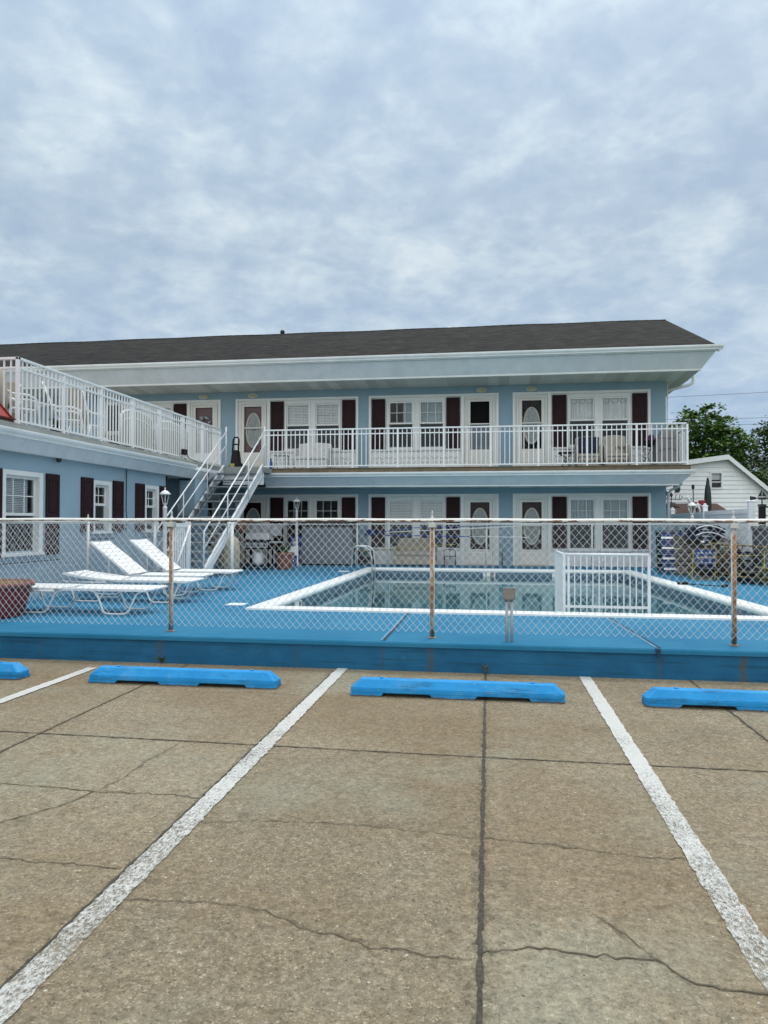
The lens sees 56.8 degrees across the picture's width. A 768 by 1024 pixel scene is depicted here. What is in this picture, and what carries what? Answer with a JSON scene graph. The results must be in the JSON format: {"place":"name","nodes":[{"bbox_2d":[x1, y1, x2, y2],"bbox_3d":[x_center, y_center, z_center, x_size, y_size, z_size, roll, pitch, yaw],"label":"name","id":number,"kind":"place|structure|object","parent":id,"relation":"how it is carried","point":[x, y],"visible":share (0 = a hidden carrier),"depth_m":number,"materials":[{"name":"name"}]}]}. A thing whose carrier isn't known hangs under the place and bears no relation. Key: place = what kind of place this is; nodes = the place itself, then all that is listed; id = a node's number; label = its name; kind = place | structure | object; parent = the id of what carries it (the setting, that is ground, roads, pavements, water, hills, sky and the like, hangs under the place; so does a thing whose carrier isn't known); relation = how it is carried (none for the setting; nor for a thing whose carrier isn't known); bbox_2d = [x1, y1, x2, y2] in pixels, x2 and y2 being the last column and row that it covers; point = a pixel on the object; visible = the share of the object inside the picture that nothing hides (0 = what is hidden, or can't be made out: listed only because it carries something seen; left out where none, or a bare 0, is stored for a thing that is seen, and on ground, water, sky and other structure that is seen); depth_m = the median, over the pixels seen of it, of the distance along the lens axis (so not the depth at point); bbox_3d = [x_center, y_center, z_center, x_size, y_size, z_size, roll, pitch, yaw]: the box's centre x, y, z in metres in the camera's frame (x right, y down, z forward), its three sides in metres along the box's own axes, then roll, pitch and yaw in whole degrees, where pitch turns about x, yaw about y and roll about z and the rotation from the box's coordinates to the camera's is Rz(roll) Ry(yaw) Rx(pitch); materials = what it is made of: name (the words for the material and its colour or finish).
{"place":"outdoors","nodes":[
{"label":"outdoors","id":0,"kind":"place"},
{"bbox_2d":[0,403,15,421],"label":"metal roof","id":1,"kind":"structure","parent":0,"point":[5,415],"depth_m":11.35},
{"bbox_2d":[98,409,153,451],"bbox_3d":[-5.931,-1.846,16.342,0.619,0.954,1.502,0,-1,8],"label":"chair","id":2,"kind":"object","parent":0,"point":[134,430],"visible":0.29,"depth_m":16.21,"materials":[{"name":"plastic"}]},
{"bbox_2d":[136,421,187,458],"bbox_3d":[-5.662,-1.816,18.172,0.619,0.954,1.802,0,-1,8],"label":"chair","id":3,"kind":"object","parent":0,"point":[171,438],"visible":0.25,"depth_m":18.00,"materials":[{"name":"plastic"}]},
{"bbox_2d":[234,522,246,567],"bbox_3d":[-4.131,0.932,20.404,0.400,1.338,0.400,0,-1,8],"label":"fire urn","id":4,"kind":"object","parent":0,"point":[240,530],"visible":0.62,"depth_m":20.29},
{"bbox_2d":[0,658,767,1023],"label":"parking lot","id":5,"kind":"structure","parent":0,"point":[338,854],"depth_m":3.43,"materials":[{"name":"concrete"}]},
{"bbox_2d":[0,661,29,679],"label":"wheel stop","id":6,"kind":"object","parent":5,"relation":"on","point":[13,671],"visible":1,"depth_m":7.26,"materials":[{"name":"blue paint"}]},
{"bbox_2d":[0,667,95,702],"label":"parking line","id":7,"kind":"object","parent":5,"relation":"on","point":[32,689],"visible":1,"depth_m":6.95,"materials":[{"name":"white paint"}]},
{"bbox_2d":[0,668,347,1023],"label":"parking line","id":8,"kind":"object","parent":5,"relation":"on","point":[294,715],"visible":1,"depth_m":3.51,"materials":[{"name":"white paint"}]},
{"bbox_2d":[88,665,280,688],"bbox_3d":[-1.990,1.629,7.068,1.950,0.164,0.190,0,-1,8],"label":"wheel stop","id":9,"kind":"object","parent":5,"relation":"on","point":[250,678],"visible":1,"depth_m":6.99,"materials":[{"name":"blue paint"}]},
{"bbox_2d":[0,636,767,682],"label":"retaining wall","id":10,"kind":"structure","parent":5,"relation":"on","point":[654,666],"depth_m":7.73,"materials":[{"name":"blue paint"}]},
{"bbox_2d":[351,676,564,703],"bbox_3d":[0.664,1.626,6.552,1.950,0.164,0.190,0,-1,8],"label":"wheel stop","id":11,"kind":"object","parent":5,"relation":"on","point":[535,692],"visible":1,"depth_m":6.48,"materials":[{"name":"blue paint"}]},
{"bbox_2d":[579,676,767,989],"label":"parking line","id":12,"kind":"object","parent":5,"relation":"on","point":[636,758],"visible":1,"depth_m":3.70,"materials":[{"name":"white paint"}]},
{"bbox_2d":[642,687,767,711],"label":"wheel stop","id":13,"kind":"object","parent":5,"relation":"on","point":[738,700],"visible":1,"depth_m":6.16,"materials":[{"name":"blue paint"}]},
{"bbox_2d":[0,563,767,656],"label":"pool deck","id":14,"kind":"structure","parent":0,"point":[635,643],"depth_m":8.92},
{"bbox_2d":[0,578,35,618],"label":"plant pot","id":15,"kind":"object","parent":14,"relation":"on","point":[12,597],"visible":0.87,"depth_m":9.54,"materials":[{"name":"ceramic"}]},
{"bbox_2d":[0,515,155,600],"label":"chain link fence","id":16,"kind":"object","parent":14,"relation":"on","point":[88,544],"visible":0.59,"depth_m":12.53,"materials":[{"name":"white metal"}]},
{"bbox_2d":[24,583,167,614],"bbox_3d":[-4.296,1.254,10.284,2.216,0.364,0.688,0,-1,8],"label":"sun lounger","id":17,"kind":"object","parent":14,"relation":"on","point":[93,587],"visible":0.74,"depth_m":10.17,"materials":[{"name":"white plastic"}]},
{"bbox_2d":[61,570,203,602],"bbox_3d":[-4.130,1.226,11.756,2.216,0.468,0.688,0,-1,8],"label":"sun lounger","id":18,"kind":"object","parent":14,"relation":"on","point":[119,579],"visible":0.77,"depth_m":11.73,"materials":[{"name":"white plastic"}]},
{"bbox_2d":[90,541,212,595],"bbox_3d":[-4.240,1.006,12.867,2.216,0.944,0.688,0,-1,8],"label":"sun lounger","id":19,"kind":"object","parent":14,"relation":"on","point":[114,557],"visible":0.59,"depth_m":12.88,"materials":[{"name":"white plastic"}]},
{"bbox_2d":[160,488,170,569],"bbox_3d":[-4.849,0.489,15.715,0.249,2.071,0.249,0,-1,8],"label":"lamp post","id":20,"kind":"object","parent":14,"relation":"on","point":[165,492],"visible":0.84,"depth_m":15.68,"materials":[{"name":"white metal"}]},
{"bbox_2d":[123,539,242,590],"bbox_3d":[-3.898,1.016,13.888,2.216,0.957,0.688,0,-1,8],"label":"sun lounger","id":21,"kind":"object","parent":14,"relation":"on","point":[154,553],"visible":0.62,"depth_m":13.91,"materials":[{"name":"white plastic"}]},
{"bbox_2d":[188,516,190,568],"bbox_3d":[-4.214,0.808,15.363,0.076,1.435,0.072,0,-1,8],"label":"gate post","id":22,"kind":"object","parent":14,"relation":"on","point":[189,544],"visible":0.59,"depth_m":15.36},
{"bbox_2d":[175,522,190,568],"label":"picket gate","id":23,"kind":"structure","parent":22,"relation":"attached to","point":[179,547],"depth_m":15.00,"materials":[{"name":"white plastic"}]},
{"bbox_2d":[155,426,272,580],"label":"staircase","id":24,"kind":"structure","parent":14,"relation":"on","point":[252,477],"depth_m":18.73,"materials":[{"name":"white metal"}]},
{"bbox_2d":[219,535,239,574],"bbox_3d":[-3.833,1.067,17.628,0.548,0.978,0.435,0,-1,8],"label":"covered smoker","id":25,"kind":"object","parent":14,"relation":"on","point":[223,560],"visible":0.48,"depth_m":17.47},
{"bbox_2d":[230,516,233,582],"bbox_3d":[-3.254,0.808,15.223,0.076,1.435,0.072,0,-1,8],"label":"gate post","id":26,"kind":"object","parent":14,"relation":"on","point":[232,548],"visible":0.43,"depth_m":15.20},
{"bbox_2d":[239,532,282,569],"bbox_3d":[-3.511,1.077,19.873,1.280,1.038,0.605,0,-1,8],"label":"gas grill","id":27,"kind":"object","parent":14,"relation":"on","point":[258,544],"visible":0.84,"depth_m":19.70,"materials":[{"name":"grey metal"}]},
{"bbox_2d":[247,525,286,563],"bbox_3d":[-3.459,0.993,21.022,1.050,1.238,0.580,0,-1,8],"label":"draped table","id":28,"kind":"object","parent":14,"relation":"on","point":[275,531],"visible":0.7,"depth_m":20.77,"materials":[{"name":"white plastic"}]},
{"bbox_2d":[274,544,294,569],"bbox_3d":[-2.779,1.245,19.812,0.619,0.699,0.595,0,-1,8],"label":"plant pot","id":29,"kind":"object","parent":14,"relation":"on","point":[285,560],"visible":0.94,"depth_m":19.62,"materials":[{"name":"ceramic"}]},
{"bbox_2d":[288,536,301,565],"bbox_3d":[-2.729,1.172,21.487,0.399,0.898,0.537,0,-1,8],"label":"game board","id":30,"kind":"object","parent":14,"relation":"on","point":[295,550],"visible":0.52,"depth_m":21.58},
{"bbox_2d":[293,497,300,565],"bbox_3d":[-2.645,0.578,21.505,0.249,2.091,0.249,0,-1,8],"label":"lamp post","id":31,"kind":"object","parent":14,"relation":"on","point":[296,516],"visible":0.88,"depth_m":21.48,"materials":[{"name":"white metal"}]},
{"bbox_2d":[300,522,357,565],"bbox_3d":[-1.700,0.952,21.987,1.690,1.358,0.760,0,-1,8],"label":"storage cabinet","id":32,"kind":"object","parent":14,"relation":"on","point":[331,547],"visible":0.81,"depth_m":21.65,"materials":[{"name":"grey plastic"}]},
{"bbox_2d":[0,511,767,645],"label":"chain link fence","id":33,"kind":"object","parent":14,"relation":"on","point":[733,522],"visible":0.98,"depth_m":7.96,"materials":[{"name":"metal"}]},
{"bbox_2d":[394,538,436,564],"bbox_3d":[0.966,1.207,21.734,1.280,0.815,0.618,0,-1,8],"label":"glider bench","id":34,"kind":"object","parent":14,"relation":"on","point":[418,551],"visible":0.64,"depth_m":21.51,"materials":[{"name":"beige fabric"}]},
{"bbox_2d":[245,567,767,620],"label":"swimming pool","id":35,"kind":"structure","parent":14,"relation":"in","point":[713,597],"depth_m":15.12,"materials":[{"name":"concrete"}]},
{"bbox_2d":[351,545,375,605],"bbox_3d":[-0.539,1.702,19.257,0.620,1.620,0.540,0,-1,8],"label":"pool ladder","id":36,"kind":"object","parent":35,"relation":"attached to","point":[365,546],"visible":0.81,"depth_m":19.05,"materials":[{"name":"silver metal"}]},
{"bbox_2d":[322,575,708,607],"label":"water","id":37,"kind":"structure","parent":35,"relation":"in","point":[496,585],"depth_m":15.69,"materials":[{"name":"liquid"}]},
{"bbox_2d":[555,550,650,613],"bbox_3d":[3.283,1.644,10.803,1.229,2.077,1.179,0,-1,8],"label":"pool barrier","id":38,"kind":"object","parent":35,"relation":"on","point":[561,588],"visible":0.57,"depth_m":10.28,"materials":[{"name":"white metal"}]},
{"bbox_2d":[503,588,514,641],"bbox_3d":[1.355,1.115,7.696,0.135,0.590,0.083,0,-1,8],"label":"junction box","id":39,"kind":"object","parent":14,"relation":"on","point":[508,593],"visible":1,"depth_m":7.68,"materials":[{"name":"grey metal"}]},
{"bbox_2d":[356,523,698,567],"bbox_3d":[4.056,0.978,20.920,9.898,1.311,0.048,0,-1,8],"label":"chain link fence","id":40,"kind":"object","parent":14,"relation":"on","point":[389,541],"visible":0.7,"depth_m":21.01,"materials":[{"name":"white metal"}]},
{"bbox_2d":[364,525,498,535],"bbox_3d":[1.387,0.564,21.257,4.030,0.355,0.041,0,-1,8],"label":"pool net","id":41,"kind":"object","parent":40,"relation":"attached to","point":[368,531],"visible":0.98,"depth_m":21.42,"materials":[{"name":"blue fabric"}]},
{"bbox_2d":[655,530,680,572],"bbox_3d":[7.422,1.028,18.470,0.644,1.111,0.262,0,-1,8],"label":"folded lounger","id":42,"kind":"object","parent":14,"relation":"on","point":[658,556],"visible":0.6,"depth_m":18.52,"materials":[{"name":"black plastic"}]},
{"bbox_2d":[659,531,687,572],"bbox_3d":[7.466,1.026,18.287,0.644,1.070,0.411,0,-1,8],"label":"folded lounger","id":43,"kind":"object","parent":14,"relation":"on","point":[671,558],"visible":0.48,"depth_m":18.30,"materials":[{"name":"white plastic"}]},
{"bbox_2d":[673,535,703,575],"bbox_3d":[7.513,1.055,17.526,0.644,0.989,0.587,0,-1,14],"label":"folded lounger","id":44,"kind":"object","parent":14,"relation":"on","point":[688,551],"visible":0.66,"depth_m":17.56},
{"bbox_2d":[685,523,725,539],"bbox_3d":[7.894,0.480,17.475,0.786,0.400,0.617,0,-1,8],"label":"striped cushion","id":45,"kind":"object","parent":44,"relation":"on","point":[697,533],"visible":0.84,"depth_m":17.22,"materials":[{"name":"white fabric"}]},
{"bbox_2d":[688,548,722,579],"bbox_3d":[7.413,1.189,16.429,0.722,0.729,0.521,0,-1,8],"label":"folding chair","id":46,"kind":"object","parent":14,"relation":"on","point":[708,555],"visible":0.94,"depth_m":16.46,"materials":[{"name":"blue fabric"}]},
{"bbox_2d":[697,546,728,576],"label":"folded lounger","id":47,"kind":"object","parent":14,"relation":"on","point":[703,572],"visible":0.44,"depth_m":17.03,"materials":[{"name":"black plastic"}]},
{"bbox_2d":[709,538,744,574],"bbox_3d":[8.365,1.069,17.244,0.644,0.880,0.745,0,-1,2],"label":"folded lounger","id":48,"kind":"object","parent":14,"relation":"on","point":[722,568],"visible":0.3,"depth_m":17.29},
{"bbox_2d":[716,571,767,582],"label":"folded lounger","id":49,"kind":"object","parent":14,"relation":"on","point":[743,574],"visible":0.65,"depth_m":15.74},
{"bbox_2d":[725,566,767,574],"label":"folded lounger","id":50,"kind":"object","parent":49,"relation":"on","point":[742,568],"visible":0.68,"depth_m":15.64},
{"bbox_2d":[716,557,763,567],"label":"folded lounger","id":51,"kind":"object","parent":50,"relation":"on","point":[739,560],"visible":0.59,"depth_m":15.63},
{"bbox_2d":[723,551,763,559],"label":"folded lounger","id":52,"kind":"object","parent":51,"relation":"on","point":[746,553],"visible":0.6,"depth_m":15.65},
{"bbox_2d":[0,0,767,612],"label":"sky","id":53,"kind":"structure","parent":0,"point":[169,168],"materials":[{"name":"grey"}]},
{"bbox_2d":[666,503,725,514],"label":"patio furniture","id":54,"kind":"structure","parent":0,"point":[683,508],"depth_m":27.87,"materials":[{"name":"brown"}]},
{"bbox_3d":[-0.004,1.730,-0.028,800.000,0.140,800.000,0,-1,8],"label":"ground","id":55,"kind":"structure","parent":0,"visible":0},
{"bbox_2d":[0,420,220,596],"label":"motel wing","id":56,"kind":"structure","parent":55,"relation":"on","point":[45,473],"depth_m":13.63,"materials":[{"name":"paint"}]},
{"bbox_2d":[0,369,8,409],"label":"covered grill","id":57,"kind":"object","parent":56,"relation":"on","point":[1,391],"visible":0.5,"depth_m":12.27,"materials":[{"name":"beige fabric"}]},
{"bbox_2d":[0,357,20,421],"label":"deck railing","id":58,"kind":"object","parent":56,"relation":"on","point":[10,359],"visible":0.89,"depth_m":11.84,"materials":[{"name":"white metal"}]},
{"bbox_2d":[7,382,32,425],"bbox_3d":[-7.475,-1.981,14.290,0.640,1.166,0.815,0,-1,-12],"label":"resin chair","id":59,"kind":"object","parent":56,"relation":"on","point":[13,390],"visible":0.04,"depth_m":14.00,"materials":[{"name":"beige plastic"}]},
{"bbox_2d":[1,469,44,556],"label":"window","id":60,"kind":"structure","parent":56,"relation":"in","point":[36,479],"depth_m":12.15,"materials":[{"name":"white paint"}]},
{"bbox_2d":[7,389,41,427],"bbox_3d":[-6.703,-2.003,12.819,0.640,1.166,0.815,-1,-1,38],"label":"resin chair","id":61,"kind":"object","parent":56,"relation":"on","point":[13,408],"visible":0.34,"depth_m":12.85,"materials":[{"name":"white plastic"}]},
{"bbox_2d":[42,381,85,437],"bbox_3d":[-6.420,-1.979,14.275,0.815,1.166,0.640,0,-1,-22],"label":"resin chair","id":62,"kind":"object","parent":56,"relation":"on","point":[68,411],"visible":0.31,"depth_m":14.10,"materials":[{"name":"white plastic"}]},
{"bbox_2d":[67,388,108,442],"bbox_3d":[-6.308,-1.968,14.974,0.640,1.166,0.815,0,-1,18],"label":"resin chair","id":63,"kind":"object","parent":56,"relation":"on","point":[80,408],"visible":0.34,"depth_m":14.71,"materials":[{"name":"white plastic"}]},
{"bbox_2d":[90,480,112,533],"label":"window","id":64,"kind":"structure","parent":56,"relation":"in","point":[104,509],"depth_m":14.69,"materials":[{"name":"white paint"}]},
{"bbox_2d":[15,357,220,466],"bbox_3d":[-5.443,-1.939,16.287,0.100,1.137,9.110,0,-1,8],"label":"deck railing","id":65,"kind":"object","parent":56,"relation":"on","point":[63,406],"visible":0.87,"depth_m":14.60,"materials":[{"name":"white metal"}]},
{"bbox_2d":[143,485,159,532],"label":"window","id":66,"kind":"structure","parent":56,"relation":"in","point":[151,511],"depth_m":16.80,"materials":[{"name":"white paint"}]},
{"bbox_2d":[229,437,242,466],"bbox_3d":[-4.541,-1.796,21.813,0.440,1.041,0.320,0,-1,8],"label":"pressure washer","id":67,"kind":"object","parent":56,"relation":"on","point":[235,459],"visible":0.74,"depth_m":21.71,"materials":[{"name":"black plastic"}]},
{"bbox_2d":[0,319,723,566],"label":"motel building","id":68,"kind":"structure","parent":55,"relation":"on","point":[245,389],"depth_m":21.79,"materials":[{"name":"blue paint"}]},
{"bbox_2d":[149,405,172,452],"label":"window","id":69,"kind":"structure","parent":68,"relation":"in","point":[169,407],"depth_m":23.44,"materials":[{"name":"white paint"}]},
{"bbox_2d":[190,404,217,465],"bbox_3d":[-5.861,-2.392,23.151,0.900,2.250,0.215,0,-1,8],"label":"door","id":70,"kind":"structure","parent":68,"relation":"in","point":[205,413],"depth_m":23.18,"materials":[{"name":"white wood"}]},
{"bbox_2d":[208,499,216,561],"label":"door","id":71,"kind":"structure","parent":68,"relation":"in","point":[210,504],"depth_m":23.03,"materials":[{"name":"white glass"}]},
{"bbox_2d":[239,499,265,562],"bbox_3d":[-4.230,0.603,22.897,0.900,2.060,0.145,0,-1,8],"label":"door","id":72,"kind":"structure","parent":68,"relation":"in","point":[255,508],"depth_m":22.88,"materials":[{"name":"white wood"}]},
{"bbox_2d":[239,403,266,466],"bbox_3d":[-4.227,-2.392,22.920,0.900,2.250,0.197,0,-1,8],"label":"door","id":73,"kind":"structure","parent":68,"relation":"in","point":[252,416],"depth_m":22.94,"materials":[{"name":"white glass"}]},
{"bbox_2d":[284,498,309,548],"bbox_3d":[-2.758,0.362,22.668,0.880,1.640,0.140,0,-1,8],"label":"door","id":74,"kind":"structure","parent":68,"relation":"in","point":[289,531],"depth_m":22.69,"materials":[{"name":"white paint"}]},
{"bbox_2d":[284,402,310,450],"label":"window","id":75,"kind":"structure","parent":68,"relation":"in","point":[296,424],"depth_m":22.75,"materials":[{"name":"white paint"}]},
{"bbox_2d":[293,443,332,467],"bbox_3d":[-2.152,-1.705,21.633,1.102,0.858,0.620,0,-1,8],"label":"wicker loveseat","id":76,"kind":"object","parent":68,"relation":"on","point":[325,454],"visible":0.64,"depth_m":21.41,"materials":[{"name":"wicker"}]},
{"bbox_2d":[313,497,339,517],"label":"window","id":77,"kind":"structure","parent":68,"relation":"in","point":[334,498],"depth_m":22.54,"materials":[{"name":"white paint"}]},
{"bbox_2d":[314,401,340,450],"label":"window","id":78,"kind":"structure","parent":68,"relation":"in","point":[320,405],"depth_m":22.61,"materials":[{"name":"glass"}]},
{"bbox_2d":[386,497,413,548],"bbox_3d":[0.522,0.361,22.186,0.900,1.640,0.140,0,-1,8],"label":"window","id":79,"kind":"structure","parent":68,"relation":"in","point":[389,499],"depth_m":22.22,"materials":[{"name":"glass"}]},
{"bbox_2d":[386,399,414,449],"bbox_3d":[0.532,-2.728,22.259,0.900,1.580,0.185,0,-1,8],"label":"window","id":80,"kind":"structure","parent":68,"relation":"in","point":[408,404],"depth_m":22.25,"materials":[{"name":"glass"}]},
{"bbox_2d":[417,398,445,449],"bbox_3d":[1.482,-2.728,22.119,0.880,1.580,0.185,0,-1,8],"label":"window","id":81,"kind":"structure","parent":68,"relation":"in","point":[431,412],"depth_m":22.12,"materials":[{"name":"glass"}]},
{"bbox_2d":[418,497,445,549],"bbox_3d":[1.472,0.361,22.047,0.880,1.640,0.140,0,-1,8],"label":"window","id":82,"kind":"structure","parent":68,"relation":"in","point":[427,500],"depth_m":22.07,"materials":[{"name":"white paint"}]},
{"bbox_2d":[264,422,688,467],"bbox_3d":[2.380,-1.870,20.354,12.100,1.170,0.090,0,-1,8],"label":"balcony railing","id":83,"kind":"object","parent":68,"relation":"on","point":[636,429],"visible":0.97,"depth_m":20.28,"materials":[{"name":"white metal"}]},
{"bbox_2d":[465,397,494,466],"bbox_3d":[2.954,-2.394,21.893,0.900,2.250,0.145,0,-1,8],"label":"door","id":84,"kind":"structure","parent":68,"relation":"in","point":[480,411],"depth_m":21.87,"materials":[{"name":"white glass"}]},
{"bbox_2d":[465,498,494,564],"bbox_3d":[2.948,0.601,21.844,0.900,2.060,0.145,0,-1,8],"label":"door","id":85,"kind":"structure","parent":68,"relation":"in","point":[474,507],"depth_m":21.83,"materials":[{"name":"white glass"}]},
{"bbox_2d":[517,396,546,465],"bbox_3d":[4.503,-2.394,21.665,0.900,2.250,0.145,0,-1,8],"label":"door","id":86,"kind":"structure","parent":68,"relation":"in","point":[531,410],"depth_m":21.65,"materials":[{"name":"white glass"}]},
{"bbox_2d":[517,498,546,564],"bbox_3d":[4.493,0.600,21.591,0.900,2.060,0.197,0,-1,8],"label":"door","id":87,"kind":"structure","parent":68,"relation":"in","point":[527,508],"depth_m":21.61,"materials":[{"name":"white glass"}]},
{"bbox_2d":[568,395,596,447],"bbox_3d":[5.979,-2.730,21.459,0.880,1.580,0.185,0,-1,8],"label":"window","id":88,"kind":"structure","parent":68,"relation":"in","point":[582,409],"depth_m":21.48,"materials":[{"name":"glass"}]},
{"bbox_2d":[567,497,597,550],"bbox_3d":[5.972,0.360,21.409,0.880,1.640,0.185,0,-1,8],"label":"window","id":89,"kind":"structure","parent":68,"relation":"in","point":[578,507],"depth_m":21.42,"materials":[{"name":"glass"}]},
{"bbox_2d":[574,437,600,465],"bbox_3d":[5.911,-1.749,20.652,0.702,0.948,0.620,0,-1,8],"label":"wicker armchair","id":90,"kind":"object","parent":68,"relation":"on","point":[592,459],"visible":0.57,"depth_m":20.36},
{"bbox_2d":[579,437,598,453],"bbox_3d":[5.973,-1.939,20.676,0.576,0.513,0.309,0,-1,8],"label":"cushion","id":91,"kind":"object","parent":90,"relation":"on","point":[589,445],"visible":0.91,"depth_m":20.62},
{"bbox_2d":[600,394,630,446],"bbox_3d":[6.928,-2.730,21.321,0.900,1.580,0.186,0,-1,8],"label":"window","id":92,"kind":"structure","parent":68,"relation":"in","point":[614,408],"depth_m":21.33,"materials":[{"name":"glass"}]},
{"bbox_2d":[600,497,631,551],"bbox_3d":[6.922,0.360,21.270,0.900,1.640,0.186,0,-1,8],"label":"window","id":93,"kind":"structure","parent":68,"relation":"in","point":[610,507],"depth_m":21.28,"materials":[{"name":"glass"}]},
{"bbox_2d":[602,435,630,464],"bbox_3d":[6.692,-1.764,20.538,0.722,0.978,0.620,0,-1,8],"label":"wicker armchair","id":94,"kind":"object","parent":68,"relation":"on","point":[614,449],"visible":0.64,"depth_m":20.70,"materials":[{"name":"wicker"}]},
{"bbox_2d":[652,427,678,464],"bbox_3d":[8.046,-1.845,20.288,0.628,1.134,0.581,0,-1,8],"label":"covered grill","id":95,"kind":"object","parent":68,"relation":"on","point":[674,446],"visible":0.56,"depth_m":20.06,"materials":[{"name":"fabric"}]},
{"bbox_2d":[677,422,688,464],"bbox_3d":[8.426,-1.859,20.232,0.100,1.170,1.575,0,-1,8],"label":"balcony railing","id":96,"kind":"object","parent":68,"relation":"on","point":[680,444],"visible":0.48,"depth_m":19.98,"materials":[{"name":"white metal"}]},
{"bbox_2d":[704,477,711,510],"bbox_3d":[11.446,0.426,25.101,0.500,3.310,0.500,0,-1,8],"label":"closed umbrella","id":97,"kind":"object","parent":55,"relation":"on","point":[707,496],"visible":0.53,"depth_m":25.05,"materials":[{"name":"fabric"}]},
{"bbox_2d":[666,498,754,578],"bbox_3d":[9.404,0.892,22.032,0.160,2.270,11.010,0,-1,8],"label":"vinyl fence","id":98,"kind":"object","parent":55,"relation":"on","point":[747,513],"visible":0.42,"depth_m":18.11,"materials":[{"name":"plastic"}]},
{"bbox_2d":[751,526,767,580],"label":"lattice gate","id":99,"kind":"structure","parent":98,"relation":"attached to","point":[760,537],"depth_m":16.12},
{"bbox_2d":[668,402,760,473],"bbox_3d":[17.774,-1.885,39.491,6.590,8.546,6.205,0,-1,-21],"label":"broadleaf tree","id":100,"kind":"object","parent":55,"relation":"on","point":[718,430],"visible":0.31,"depth_m":38.94,"materials":[{"name":"green plant"}]},
{"bbox_2d":[666,454,767,525],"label":"neighbour house","id":101,"kind":"structure","parent":55,"relation":"on","point":[734,483],"depth_m":30.20,"materials":[{"name":"white"}]},
{"bbox_2d":[710,472,722,488],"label":"window","id":102,"kind":"structure","parent":101,"relation":"in","point":[712,476],"depth_m":30.28,"materials":[{"name":"white plastic"}]},
{"bbox_2d":[705,430,766,479],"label":"broadleaf tree","id":103,"kind":"object","parent":55,"relation":"on","point":[758,456],"visible":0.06,"depth_m":44.45,"materials":[{"name":"green plant"}]},
{"bbox_2d":[746,415,767,482],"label":"broadleaf tree","id":104,"kind":"object","parent":55,"relation":"on","point":[764,432],"visible":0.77,"depth_m":41.35,"materials":[{"name":"green plant"}]},
{"bbox_2d":[749,457,767,485],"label":"broadleaf tree","id":105,"kind":"object","parent":55,"relation":"on","point":[761,475],"visible":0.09,"depth_m":37.30,"materials":[{"name":"green plant"}]},
{"bbox_2d":[757,504,766,525],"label":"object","id":106,"kind":"object","parent":55,"relation":"on","point":[761,511],"visible":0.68,"depth_m":16.27,"materials":[{"name":"metal"}]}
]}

